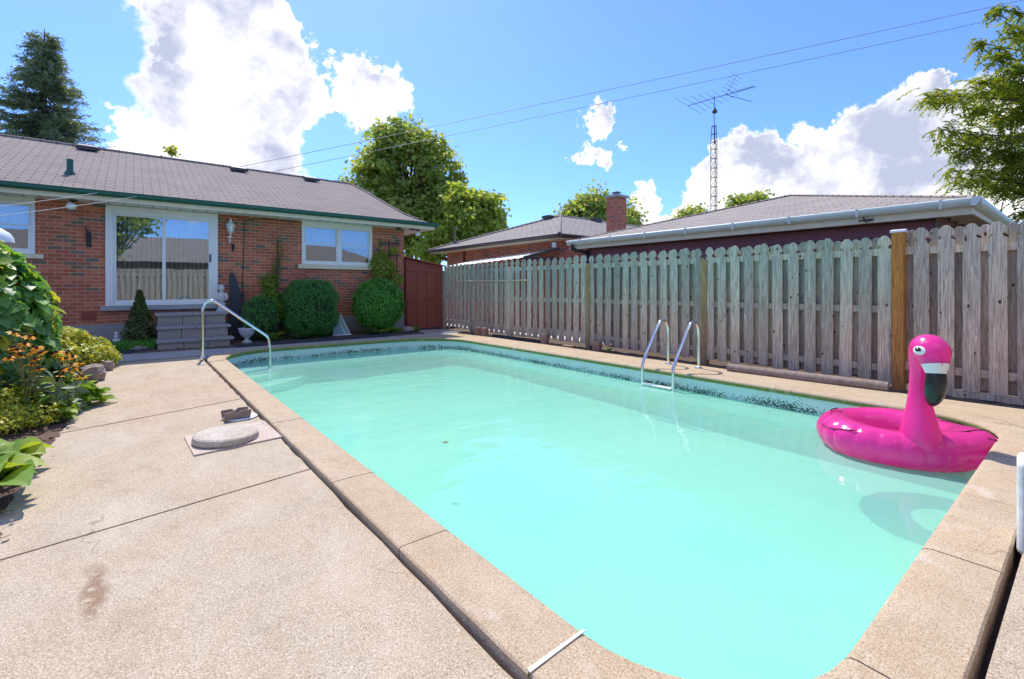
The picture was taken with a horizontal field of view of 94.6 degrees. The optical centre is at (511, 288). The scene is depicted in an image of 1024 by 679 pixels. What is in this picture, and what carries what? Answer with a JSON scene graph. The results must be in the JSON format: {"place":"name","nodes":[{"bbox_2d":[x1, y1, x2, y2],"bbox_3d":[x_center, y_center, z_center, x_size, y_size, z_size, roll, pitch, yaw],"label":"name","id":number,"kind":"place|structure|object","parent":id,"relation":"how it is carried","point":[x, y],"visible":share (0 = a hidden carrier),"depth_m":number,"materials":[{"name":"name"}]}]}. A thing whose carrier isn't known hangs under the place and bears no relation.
{"place":"outdoors","nodes":[
{"label":"outdoors","id":0,"kind":"place"},
{"bbox_2d":[0,370,96,511],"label":"flower bed","id":1,"kind":"object","parent":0,"point":[5,498],"visible":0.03,"depth_m":4.15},
{"bbox_2d":[0,228,14,243],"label":"dome cover","id":2,"kind":"object","parent":1,"relation":"on","point":[6,237],"visible":1,"depth_m":6.85,"materials":[{"name":"white plastic"}]},
{"bbox_2d":[0,451,46,485],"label":"hosta","id":3,"kind":"object","parent":1,"relation":"on","point":[21,475],"visible":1,"depth_m":2.83,"materials":[{"name":"green plant"}]},
{"bbox_2d":[0,436,55,458],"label":"hosta","id":4,"kind":"object","parent":1,"relation":"on","point":[33,446],"visible":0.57,"depth_m":3.31,"materials":[{"name":"green plant"}]},
{"bbox_2d":[0,387,65,434],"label":"golden groundcover","id":5,"kind":"object","parent":1,"relation":"on","point":[16,418],"visible":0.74,"depth_m":4.31,"materials":[{"name":"yellow plant"}]},
{"bbox_2d":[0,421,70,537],"bbox_3d":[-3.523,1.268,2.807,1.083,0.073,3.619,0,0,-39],"label":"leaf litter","id":6,"kind":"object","parent":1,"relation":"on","point":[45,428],"visible":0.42,"depth_m":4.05,"materials":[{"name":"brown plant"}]},
{"bbox_2d":[0,240,74,397],"bbox_3d":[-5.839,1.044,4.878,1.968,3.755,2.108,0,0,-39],"label":"ivy mound","id":7,"kind":"object","parent":1,"relation":"on","point":[29,298],"visible":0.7,"depth_m":4.99,"materials":[{"name":"green plant"}]},
{"bbox_2d":[0,382,80,425],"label":"perennial","id":8,"kind":"object","parent":1,"relation":"on","point":[69,413],"visible":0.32,"depth_m":4.52,"materials":[{"name":"green plant"}]},
{"bbox_2d":[0,330,101,425],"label":"daisy clump","id":9,"kind":"object","parent":1,"relation":"on","point":[73,389],"visible":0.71,"depth_m":4.54,"materials":[{"name":"green plant"}]},
{"bbox_2d":[52,375,118,409],"bbox_3d":[-4.798,1.139,5.167,0.706,0.437,0.629,0,0,-5],"label":"perennial","id":10,"kind":"object","parent":1,"relation":"on","point":[94,393],"visible":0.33,"depth_m":5.17,"materials":[{"name":"green plant"}]},
{"bbox_2d":[59,326,122,367],"bbox_3d":[-6.806,0.916,7.351,1.161,0.792,1.235,0,0,-39],"label":"yellow shrub","id":11,"kind":"object","parent":1,"relation":"on","point":[84,346],"visible":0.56,"depth_m":7.38,"materials":[{"name":"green plant"}]},
{"bbox_2d":[77,364,105,382],"bbox_3d":[-5.865,1.193,6.585,0.313,0.292,0.333,0,0,23],"label":"boulder","id":12,"kind":"object","parent":1,"relation":"on","point":[97,372],"visible":0.6,"depth_m":6.52,"materials":[{"name":"grey stone"}]},
{"bbox_2d":[0,357,512,678],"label":"pool deck","id":13,"kind":"structure","parent":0,"point":[140,541],"depth_m":2.18,"materials":[{"name":"beige concrete"}]},
{"bbox_2d":[100,360,115,370],"bbox_3d":[-6.375,1.222,7.426,0.212,0.202,0.176,0,0,-6],"label":"boulder","id":14,"kind":"object","parent":13,"relation":"on","point":[109,365],"visible":0.68,"depth_m":7.38,"materials":[{"name":"grey stone"}]},
{"bbox_2d":[184,421,281,456],"bbox_3d":[-2.419,1.290,4.091,0.660,0.024,0.710,0,0,-39],"label":"lid pad","id":15,"kind":"object","parent":13,"relation":"on","point":[267,431],"visible":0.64,"depth_m":4.01,"materials":[{"name":"grey concrete"}]},
{"bbox_2d":[191,425,258,447],"bbox_3d":[-2.418,1.246,3.995,0.490,0.063,0.490,1,-1,34],"label":"access cover","id":16,"kind":"object","parent":15,"relation":"on","point":[224,436],"visible":1,"depth_m":3.90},
{"bbox_2d":[222,413,257,420],"bbox_3d":[-2.710,1.280,4.710,0.310,0.011,0.310,0,0,-39],"label":"skimmer cover","id":17,"kind":"object","parent":13,"relation":"on","point":[253,415],"visible":0.48,"depth_m":4.63,"materials":[{"name":"white plastic"}]},
{"bbox_2d":[221,406,251,420],"bbox_3d":[-2.723,1.235,4.662,0.240,0.078,0.152,0,0,-41],"label":"metal bracket","id":18,"kind":"object","parent":17,"relation":"on","point":[237,413],"visible":1,"depth_m":4.64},
{"bbox_2d":[131,328,423,353],"bbox_3d":[-5.603,1.269,11.272,7.150,0.190,1.360,0,0,-39],"label":"house flower bed","id":19,"kind":"object","parent":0,"point":[234,343],"visible":0.28,"depth_m":11.07,"materials":[{"name":"soil"}]},
{"bbox_2d":[106,338,156,350],"bbox_3d":[-7.638,1.167,9.323,1.148,0.335,0.730,0,0,-39],"label":"ground cover","id":20,"kind":"object","parent":19,"relation":"on","point":[124,345],"visible":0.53,"depth_m":9.30,"materials":[{"name":"green plant"}]},
{"bbox_2d":[120,289,156,341],"bbox_3d":[-7.694,0.615,9.783,0.680,1.198,0.727,0,0,-39],"label":"conical cedar","id":21,"kind":"object","parent":19,"relation":"on","point":[138,323],"visible":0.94,"depth_m":9.67,"materials":[{"name":"green plant"}]},
{"bbox_2d":[130,345,150,349],"bbox_3d":[-7.347,1.182,9.361,0.164,0.112,0.404,0,0,40],"label":"boulder","id":22,"kind":"object","parent":19,"relation":"on","point":[138,347],"visible":0.66,"depth_m":9.28,"materials":[{"name":"grey stone"}]},
{"bbox_2d":[229,273,244,339],"bbox_3d":[-6.474,0.415,11.112,0.310,1.570,0.120,0,0,-39],"label":"board screen","id":23,"kind":"object","parent":19,"relation":"on","point":[236,299],"visible":0.78,"depth_m":11.08,"materials":[{"name":"brown wood"}]},
{"bbox_2d":[238,328,254,342],"bbox_3d":[-5.946,1.055,10.587,0.350,0.330,0.350,0,0,-39],"label":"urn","id":24,"kind":"object","parent":19,"relation":"on","point":[246,333],"visible":0.94,"depth_m":10.49,"materials":[{"name":"grey stone"}]},
{"bbox_2d":[240,293,279,338],"bbox_3d":[-5.878,0.661,11.005,0.862,1.095,0.808,0,0,-39],"label":"dark shrub","id":25,"kind":"object","parent":19,"relation":"on","point":[260,313],"visible":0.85,"depth_m":10.79,"materials":[{"name":"green plant"}]},
{"bbox_2d":[253,234,286,338],"bbox_3d":[-5.853,-0.055,11.481,0.725,2.624,1.272,0,0,33],"label":"climbing shrub","id":26,"kind":"object","parent":19,"relation":"on","point":[271,292],"visible":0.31,"depth_m":11.56,"materials":[{"name":"green plant"}]},
{"bbox_2d":[259,331,288,339],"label":"bed plant","id":27,"kind":"object","parent":19,"relation":"on","point":[272,336],"visible":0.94,"depth_m":10.90,"materials":[{"name":"green plant"}]},
{"bbox_2d":[286,333,305,338],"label":"bed plant","id":28,"kind":"object","parent":19,"relation":"on","point":[297,336],"visible":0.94,"depth_m":11.24,"materials":[{"name":"green plant"}]},
{"bbox_2d":[281,277,339,338],"bbox_3d":[-4.992,0.491,11.697,1.375,1.549,1.197,0,0,-39],"label":"round shrub","id":29,"kind":"object","parent":19,"relation":"on","point":[311,305],"visible":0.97,"depth_m":11.36,"materials":[{"name":"green plant"}]},
{"bbox_2d":[331,314,351,335],"bbox_3d":[-4.595,0.961,12.420,0.480,0.509,0.768,0,0,-39],"label":"window well","id":30,"kind":"object","parent":19,"relation":"on","point":[341,329],"depth_m":12.31,"materials":[{"name":"white metal"}]},
{"bbox_2d":[360,328,376,333],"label":"bed plant","id":31,"kind":"object","parent":19,"relation":"on","point":[369,331],"visible":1,"depth_m":12.29,"materials":[{"name":"green plant"}]},
{"bbox_2d":[350,277,405,329],"bbox_3d":[-3.624,0.440,12.787,1.511,1.555,1.189,0,0,-39],"label":"round shrub","id":32,"kind":"object","parent":19,"relation":"on","point":[378,303],"visible":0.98,"depth_m":12.43,"materials":[{"name":"green plant"}]},
{"bbox_2d":[373,328,389,333],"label":"bed plant","id":33,"kind":"object","parent":19,"relation":"on","point":[381,331],"visible":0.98,"depth_m":12.44,"materials":[{"name":"green plant"}]},
{"bbox_2d":[368,239,404,286],"bbox_3d":[-3.595,-0.086,13.496,1.092,2.680,0.475,0,0,-39],"label":"climbing vine","id":34,"kind":"object","parent":19,"relation":"on","point":[384,263],"visible":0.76,"depth_m":13.45,"materials":[{"name":"green plant"}]},
{"bbox_2d":[387,327,401,331],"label":"bed plant","id":35,"kind":"object","parent":19,"relation":"on","point":[395,329],"visible":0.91,"depth_m":12.71,"materials":[{"name":"green plant"}]},
{"bbox_2d":[402,326,413,331],"bbox_3d":[-2.883,1.150,13.136,0.243,0.199,0.377,0,0,40],"label":"boulder","id":36,"kind":"object","parent":19,"relation":"on","point":[408,328],"visible":0.66,"depth_m":13.03,"materials":[{"name":"grey stone"}]},
{"bbox_2d":[118,329,457,362],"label":"path","id":37,"kind":"structure","parent":0,"point":[151,356],"depth_m":9.28,"materials":[{"name":"grey concrete"}]},
{"bbox_2d":[115,348,154,354],"bbox_3d":[-7.538,1.240,8.953,0.100,0.080,1.246,0,0,42],"label":"edging timber","id":38,"kind":"object","parent":37,"relation":"on","point":[128,351],"visible":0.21,"depth_m":9.11,"materials":[{"name":"brown wood"}]},
{"bbox_2d":[154,311,234,349],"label":"block steps","id":39,"kind":"structure","parent":37,"relation":"on","point":[176,330],"depth_m":10.01,"materials":[{"name":"grey concrete"}]},
{"bbox_2d":[215,284,227,311],"bbox_3d":[-6.654,0.221,10.818,0.274,0.618,0.194,0,0,-39],"label":"garden statue","id":40,"kind":"object","parent":39,"relation":"on","point":[221,295],"visible":0.88,"depth_m":10.78,"materials":[{"name":"stone"}]},
{"bbox_2d":[237,339,317,347],"bbox_3d":[-5.230,1.240,10.622,1.682,0.080,0.100,0,0,-41],"label":"edging timber","id":41,"kind":"object","parent":37,"relation":"on","point":[275,343],"visible":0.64,"depth_m":10.55,"materials":[{"name":"brown wood"}]},
{"bbox_2d":[318,334,381,341],"bbox_3d":[-3.986,1.235,11.709,1.581,0.090,0.100,0,0,-41],"label":"edging timber","id":42,"kind":"object","parent":37,"relation":"on","point":[349,337],"visible":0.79,"depth_m":11.64,"materials":[{"name":"brown wood"}]},
{"bbox_2d":[382,330,418,336],"bbox_3d":[-3.005,1.230,12.739,0.100,0.100,1.242,0,0,36],"label":"edging timber","id":43,"kind":"object","parent":37,"relation":"on","point":[389,334],"visible":0.64,"depth_m":12.61,"materials":[{"name":"brown wood"}]},
{"bbox_2d":[404,257,444,329],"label":"shed","id":44,"kind":"structure","parent":37,"relation":"on","point":[423,292],"depth_m":14.35,"materials":[{"name":"red wood"}]},
{"bbox_2d":[441,330,460,332],"bbox_3d":[-1.726,1.245,13.430,0.600,0.050,0.120,0,0,-44],"label":"board","id":45,"kind":"object","parent":37,"relation":"on","point":[458,331],"visible":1,"depth_m":13.36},
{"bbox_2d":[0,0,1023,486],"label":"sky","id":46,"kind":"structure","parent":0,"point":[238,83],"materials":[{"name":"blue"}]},
{"bbox_2d":[447,318,657,349],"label":"neighbour driveway","id":47,"kind":"structure","parent":0,"point":[526,332],"depth_m":14.32,"materials":[{"name":"grey concrete"}]},
{"bbox_2d":[444,247,560,270],"bbox_3d":[-0.502,-0.030,16.204,1.520,2.560,4.680,0,0,-39],"label":"patio cover","id":48,"kind":"object","parent":47,"relation":"on","point":[527,256],"visible":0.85,"depth_m":15.02,"materials":[{"name":"white paint"}]},
{"bbox_2d":[427,191,638,327],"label":"neighbour house","id":49,"kind":"structure","parent":47,"relation":"on","point":[544,232],"depth_m":16.76,"materials":[{"name":"brown brick"}]},
{"bbox_2d":[552,194,1021,346],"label":"garage","id":50,"kind":"structure","parent":47,"relation":"on","point":[784,220],"depth_m":8.39,"materials":[{"name":"grey"}]},
{"bbox_2d":[228,341,976,678],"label":"pool basin","id":51,"kind":"object","parent":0,"point":[700,529],"visible":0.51,"depth_m":4.62,"materials":[{"name":"teal liquid"}]},
{"bbox_2d":[257,369,307,392],"bbox_3d":[-4.641,2.150,9.127,1.650,0.800,1.650,0,0,-39],"label":"pool step","id":52,"kind":"object","parent":51,"relation":"in","point":[287,379],"visible":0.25,"depth_m":9.04,"materials":[{"name":"white"}]},
{"bbox_2d":[199,299,271,372],"bbox_3d":[-5.144,0.975,8.846,1.217,1.551,0.121,0,0,-39],"label":"pool handrail","id":53,"kind":"object","parent":52,"relation":"on","point":[202,356],"visible":0.94,"depth_m":8.72,"materials":[{"name":"silver metal"}]},
{"bbox_2d":[247,366,283,382],"bbox_3d":[-4.957,2.095,9.162,1.200,0.910,1.200,0,0,-39],"label":"pool step","id":54,"kind":"object","parent":52,"relation":"on","point":[263,374],"visible":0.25,"depth_m":9.09,"materials":[{"name":"white"}]},
{"bbox_2d":[237,363,261,374],"bbox_3d":[-5.239,2.045,9.193,0.800,1.010,0.800,0,0,-39],"label":"pool step","id":55,"kind":"object","parent":54,"relation":"on","point":[249,369],"visible":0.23,"depth_m":9.18,"materials":[{"name":"white"}]},
{"bbox_2d":[207,337,1023,678],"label":"pool coping","id":56,"kind":"object","parent":51,"relation":"on","point":[935,617],"visible":0.93,"depth_m":2.11,"materials":[{"name":"beige concrete"}]},
{"bbox_2d":[528,629,584,672],"bbox_3d":[0.157,1.246,1.630,0.280,0.004,0.017,0,0,-42],"label":"joint sealant","id":57,"kind":"object","parent":56,"relation":"on","point":[537,664],"visible":1,"depth_m":1.61,"materials":[{"name":"white"}]},
{"bbox_2d":[816,334,998,472],"bbox_3d":[3.583,0.962,4.353,1.203,1.175,1.301,0,0,-39],"label":"flamingo float","id":58,"kind":"object","parent":51,"relation":"in","point":[917,434],"visible":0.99,"depth_m":3.92,"materials":[{"name":"pink plastic"}]},
{"bbox_2d":[205,361,1021,678],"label":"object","id":59,"kind":"structure","parent":0,"point":[997,625],"depth_m":1.96,"materials":[{"name":"soil"}]},
{"bbox_2d":[240,0,1021,166],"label":"power line","id":60,"kind":"object","parent":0,"point":[646,81],"visible":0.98,"depth_m":15.58,"materials":[{"name":"grey"}]},
{"bbox_2d":[272,16,1007,171],"bbox_3d":[4.438,-6.528,15.749,29.238,4.160,0.018,0,0,11],"label":"power line","id":61,"kind":"object","parent":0,"point":[648,93],"visible":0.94,"depth_m":15.69,"materials":[{"name":"grey"}]},
{"bbox_2d":[441,317,857,374],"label":"ground","id":62,"kind":"structure","parent":0,"point":[451,327],"depth_m":16.98,"materials":[{"name":"brown soil"}]},
{"bbox_2d":[0,29,114,147],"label":"spruce tree","id":63,"kind":"object","parent":62,"relation":"on","point":[43,76],"visible":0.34,"depth_m":18.67,"materials":[{"name":"green plant"}]},
{"bbox_2d":[160,144,180,157],"bbox_3d":[-17.319,-2.893,24.016,1.487,8.887,1.307,0,0,12],"label":"sapling top","id":64,"kind":"object","parent":62,"relation":"on","point":[171,150],"visible":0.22,"depth_m":23.91,"materials":[{"name":"green plant"}]},
{"bbox_2d":[0,134,438,342],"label":"brick house","id":65,"kind":"structure","parent":62,"relation":"on","point":[161,241],"depth_m":10.94,"materials":[{"name":"red brick"}]},
{"bbox_2d":[0,195,43,258],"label":"window","id":66,"kind":"structure","parent":65,"relation":"in","point":[22,220],"depth_m":9.14,"materials":[{"name":"white paint"}]},
{"bbox_2d":[3,193,93,205],"bbox_3d":[-8.360,-1.487,8.122,0.009,0.774,2.298,0,0,12],"label":"clothes line","id":67,"kind":"object","parent":65,"relation":"attached to","point":[46,200],"visible":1,"depth_m":8.44,"materials":[{"name":"white plastic"}]},
{"bbox_2d":[0,196,136,215],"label":"clothes line","id":68,"kind":"object","parent":65,"relation":"attached to","point":[65,207],"visible":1,"depth_m":8.51,"materials":[{"name":"white plastic"}]},
{"bbox_2d":[65,199,77,209],"bbox_3d":[-8.667,-1.642,9.294,0.185,0.206,0.195,0,0,-39],"label":"eave light","id":69,"kind":"object","parent":65,"relation":"attached to","point":[72,203],"visible":0.98,"depth_m":9.25,"materials":[{"name":"white glass"}]},
{"bbox_2d":[85,228,90,246],"bbox_3d":[-8.670,-1.042,9.658,0.095,0.385,0.104,0,0,-39],"label":"wall hook","id":70,"kind":"object","parent":65,"relation":"attached to","point":[88,238],"depth_m":9.64,"materials":[{"name":"black metal"}]},
{"bbox_2d":[100,205,217,310],"bbox_3d":[-7.761,-0.635,10.486,2.080,2.210,0.271,0,0,-39],"label":"sliding door","id":71,"kind":"structure","parent":65,"relation":"in","point":[111,211],"depth_m":10.48,"materials":[{"name":"white paint"}]},
{"bbox_2d":[225,218,235,242],"bbox_3d":[-6.671,-1.374,11.189,0.230,0.612,0.265,0,0,-39],"label":"wall lantern","id":72,"kind":"object","parent":65,"relation":"attached to","point":[230,225],"depth_m":11.13,"materials":[{"name":"white paint"}]},
{"bbox_2d":[298,221,371,269],"bbox_3d":[-4.693,-1.132,12.967,2.270,1.235,0.248,0,0,-39],"label":"window","id":73,"kind":"structure","parent":65,"relation":"in","point":[341,236],"depth_m":12.87,"materials":[{"name":"white paint"}]},
{"bbox_2d":[379,239,399,286],"bbox_3d":[-3.563,-0.690,13.763,0.650,1.480,0.038,0,0,-39],"label":"trellis","id":74,"kind":"object","parent":65,"relation":"attached to","point":[389,243],"visible":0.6,"depth_m":13.78,"materials":[{"name":"brown metal"}]},
{"bbox_2d":[327,113,468,258],"bbox_3d":[-6.081,-4.111,26.751,7.067,11.324,6.655,0,0,-39],"label":"maple tree","id":75,"kind":"object","parent":62,"relation":"on","point":[383,173],"visible":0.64,"depth_m":25.81,"materials":[{"name":"green plant"}]},
{"bbox_2d":[405,180,512,263],"bbox_3d":[-2.680,-1.980,23.971,5.438,7.060,3.843,0,0,11],"label":"maple tree","id":76,"kind":"object","parent":62,"relation":"on","point":[474,212],"visible":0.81,"depth_m":23.26,"materials":[{"name":"green plant"}]},
{"bbox_2d":[543,179,648,225],"bbox_3d":[6.248,-3.053,34.219,6.906,9.207,6.056,0,0,24],"label":"maple tree","id":77,"kind":"object","parent":62,"relation":"on","point":[588,205],"visible":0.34,"depth_m":32.78,"materials":[{"name":"green plant"}]},
{"bbox_2d":[442,236,891,383],"bbox_3d":[1.361,0.339,10.447,0.129,2.143,11.265,0,0,-39],"label":"picket fence","id":78,"kind":"object","parent":62,"relation":"on","point":[825,309],"visible":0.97,"depth_m":7.78,"materials":[{"name":"grey wood"}]},
{"bbox_2d":[452,279,526,281],"bbox_3d":[-0.726,-0.207,12.949,0.052,0.053,3.480,0,0,-39],"label":"skimmer pole","id":79,"kind":"object","parent":78,"relation":"attached to","point":[489,280],"visible":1,"depth_m":12.91,"materials":[{"name":"silver metal"}]},
{"bbox_2d":[666,202,709,219],"bbox_3d":[14.895,-2.933,40.115,4.373,8.966,5.025,0,0,-3],"label":"distant tree","id":80,"kind":"object","parent":62,"relation":"on","point":[692,211],"visible":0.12,"depth_m":39.57,"materials":[{"name":"green plant"}]},
{"bbox_2d":[718,193,755,208],"bbox_3d":[19.259,-3.287,40.226,3.452,9.674,4.127,0,0,-39],"label":"distant tree","id":81,"kind":"object","parent":62,"relation":"on","point":[739,199],"visible":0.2,"depth_m":39.55,"materials":[{"name":"green plant"}]},
{"bbox_2d":[744,188,774,203],"bbox_3d":[20.821,-3.462,40.068,4.361,10.024,4.055,0,0,-39],"label":"distant tree","id":82,"kind":"object","parent":62,"relation":"on","point":[760,195],"visible":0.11,"depth_m":39.16,"materials":[{"name":"green plant"}]},
{"bbox_2d":[890,220,1023,404],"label":"tall fence","id":83,"kind":"object","parent":62,"relation":"on","point":[961,296],"visible":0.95,"depth_m":5.48,"materials":[{"name":"grey wood"}]},
{"bbox_2d":[897,2,1023,222],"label":"locust tree","id":84,"kind":"object","parent":62,"relation":"on","point":[1005,90],"visible":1,"depth_m":11.95,"materials":[{"name":"green plant"}]},
{"bbox_2d":[401,334,1023,427],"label":"pool deck","id":85,"kind":"structure","parent":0,"point":[1013,416],"depth_m":6.14,"materials":[{"name":"beige concrete"}]},
{"bbox_2d":[641,319,701,401],"bbox_3d":[2.487,1.083,7.400,0.815,1.174,0.647,0,0,-39],"label":"pool ladder","id":86,"kind":"object","parent":85,"relation":"on","point":[672,389],"visible":0.99,"depth_m":7.37,"materials":[{"name":"silver metal"}]},
{"bbox_2d":[727,364,889,391],"bbox_3d":[3.941,1.209,6.470,0.136,0.132,1.934,0,0,-42],"label":"timber log","id":87,"kind":"object","parent":85,"relation":"on","point":[840,380],"visible":0.92,"depth_m":6.31,"materials":[{"name":"wood"}]},
{"bbox_2d":[677,73,756,210],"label":"antenna tower","id":88,"kind":"structure","parent":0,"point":[714,111],"depth_m":20.99,"materials":[{"name":"grey metal"}]},
{"bbox_2d":[447,328,1023,408],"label":"dirt strip","id":89,"kind":"object","parent":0,"point":[715,363],"visible":0.34,"depth_m":8.44,"materials":[{"name":"soil"}]},
{"bbox_2d":[475,327,481,335],"bbox_3d":[-0.900,1.165,12.798,0.160,0.230,0.120,0,0,45],"label":"paving brick","id":90,"kind":"object","parent":89,"relation":"on","point":[477,331],"visible":0.8,"depth_m":12.74,"materials":[{"name":"brown brick"}]},
{"bbox_2d":[481,328,487,336],"bbox_3d":[-0.728,1.165,12.551,0.160,0.230,0.120,0,0,43],"label":"paving brick","id":91,"kind":"object","parent":89,"relation":"on","point":[484,331],"visible":0.8,"depth_m":12.49,"materials":[{"name":"brown brick"}]},
{"bbox_2d":[492,334,520,340],"bbox_3d":[-0.142,1.245,11.996,0.100,0.070,1.100,0,0,-39],"label":"edging timber","id":92,"kind":"object","parent":89,"relation":"on","point":[506,337],"visible":0.93,"depth_m":11.91,"materials":[{"name":"brown wood"}]},
{"bbox_2d":[521,338,540,343],"bbox_3d":[0.499,1.245,11.228,0.100,0.070,0.800,0,0,-39],"label":"edging timber","id":93,"kind":"object","parent":89,"relation":"on","point":[531,340],"visible":0.79,"depth_m":11.19,"materials":[{"name":"brown wood"}]},
{"bbox_2d":[541,334,548,343],"bbox_3d":[0.754,1.165,10.830,0.160,0.230,0.120,0,0,41],"label":"paving brick","id":94,"kind":"object","parent":89,"relation":"on","point":[544,338],"visible":0.94,"depth_m":10.78,"materials":[{"name":"brown brick"}]},
{"bbox_2d":[562,345,575,347],"bbox_3d":[1.218,1.250,10.106,0.250,0.060,0.140,0,0,34],"label":"paving brick","id":95,"kind":"object","parent":89,"relation":"on","point":[570,346],"visible":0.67,"depth_m":10.07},
{"bbox_2d":[592,341,601,350],"bbox_3d":[1.742,1.180,9.661,0.160,0.200,0.120,0,0,42],"label":"paving brick","id":96,"kind":"object","parent":89,"relation":"on","point":[596,345],"visible":1,"depth_m":9.61,"materials":[{"name":"brown brick"}]},
{"bbox_2d":[985,553,1023,678],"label":"pool deck","id":97,"kind":"structure","parent":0,"point":[1007,660],"depth_m":1.72,"materials":[{"name":"beige concrete"}]},
{"bbox_2d":[1017,452,1023,554],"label":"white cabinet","id":98,"kind":"object","parent":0,"point":[1020,502],"visible":0.97,"depth_m":2.29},
{"bbox_3d":[-7.814,1.153,9.274,0.172,0.203,0.293,0,0,34],"label":"boulder","id":99,"kind":"object","parent":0,"visible":0},
{"bbox_2d":[112,332,119,341],"bbox_3d":[-7.808,0.976,9.313,0.120,0.248,0.090,0,0,-39],"label":"figurine","id":100,"kind":"object","parent":99,"relation":"on","point":[116,339],"visible":0.87,"depth_m":9.29,"materials":[{"name":"stone"}]}
]}

